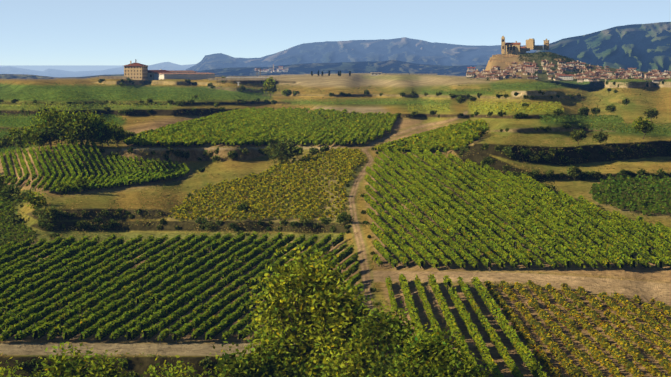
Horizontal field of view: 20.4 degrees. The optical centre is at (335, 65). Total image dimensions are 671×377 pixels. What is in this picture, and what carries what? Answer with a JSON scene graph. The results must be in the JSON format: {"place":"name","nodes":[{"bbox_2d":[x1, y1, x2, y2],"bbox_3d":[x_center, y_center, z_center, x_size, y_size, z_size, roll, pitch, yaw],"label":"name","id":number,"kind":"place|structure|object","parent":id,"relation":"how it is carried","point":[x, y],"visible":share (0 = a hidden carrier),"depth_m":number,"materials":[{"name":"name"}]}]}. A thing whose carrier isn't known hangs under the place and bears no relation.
{"place":"outdoors","nodes":[
{"label":"outdoors","id":0,"kind":"place"},
{"bbox_2d":[0,62,195,76],"bbox_3d":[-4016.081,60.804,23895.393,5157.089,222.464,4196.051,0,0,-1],"label":"distant mountains","id":1,"kind":"structure","parent":0,"point":[64,73],"depth_m":24810.36,"materials":[{"name":"blue stone"}]},
{"bbox_2d":[0,74,227,78],"bbox_3d":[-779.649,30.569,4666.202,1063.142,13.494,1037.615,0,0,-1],"label":"hill","id":2,"kind":"structure","parent":0,"point":[14,76],"depth_m":4928.85,"materials":[{"name":"blue"}]},
{"bbox_2d":[0,65,670,376],"bbox_3d":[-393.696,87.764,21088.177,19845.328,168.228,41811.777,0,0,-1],"label":"terrain","id":3,"kind":"structure","parent":0,"point":[646,285],"depth_m":421.66,"materials":[{"name":"beige soil"}]},
{"bbox_2d":[2,158,644,375],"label":"trellis posts","id":4,"kind":"object","parent":3,"relation":"on","point":[351,257],"visible":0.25,"depth_m":332.10,"materials":[{"name":"brown wood"}]},
{"bbox_2d":[0,77,670,376],"bbox_3d":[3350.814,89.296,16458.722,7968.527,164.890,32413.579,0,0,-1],"label":"vines","id":5,"kind":"object","parent":3,"relation":"on","point":[304,125],"visible":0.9,"depth_m":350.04,"materials":[{"name":"green plant"}]},
{"bbox_2d":[0,52,670,376],"bbox_3d":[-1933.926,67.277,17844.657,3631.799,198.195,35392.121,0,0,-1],"label":"trees","id":6,"kind":"object","parent":3,"relation":"on","point":[255,362],"visible":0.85,"depth_m":211.50,"materials":[{"name":"green plant"}]},
{"bbox_2d":[99,36,670,85],"bbox_3d":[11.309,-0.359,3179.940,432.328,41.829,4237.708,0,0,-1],"label":"buildings","id":7,"kind":"structure","parent":3,"relation":"on","point":[136,71],"depth_m":1221.90,"materials":[{"name":"beige stone"}]},
{"bbox_2d":[0,0,670,64],"label":"sky","id":8,"kind":"structure","parent":0,"point":[32,32],"materials":[{"name":"blue"}]},
{"bbox_2d":[196,60,486,75],"bbox_3d":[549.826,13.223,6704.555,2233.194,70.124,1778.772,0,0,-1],"label":"foothills","id":9,"kind":"structure","parent":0,"point":[392,66],"depth_m":7057.40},
{"bbox_2d":[186,37,543,70],"bbox_3d":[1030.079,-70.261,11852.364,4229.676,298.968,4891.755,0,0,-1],"label":"mountain range","id":10,"kind":"structure","parent":0,"point":[409,50],"depth_m":13007.66,"materials":[{"name":"blue stone"}]},
{"bbox_2d":[485,52,668,80],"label":"castle hill","id":11,"kind":"structure","parent":0,"point":[542,76],"depth_m":1231.41,"materials":[{"name":"beige stone"}]},
{"bbox_2d":[534,22,670,71],"bbox_3d":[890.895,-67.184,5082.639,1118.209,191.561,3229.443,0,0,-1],"label":"mountain","id":12,"kind":"structure","parent":0,"point":[644,47],"depth_m":5592.79,"materials":[{"name":"blue stone"}]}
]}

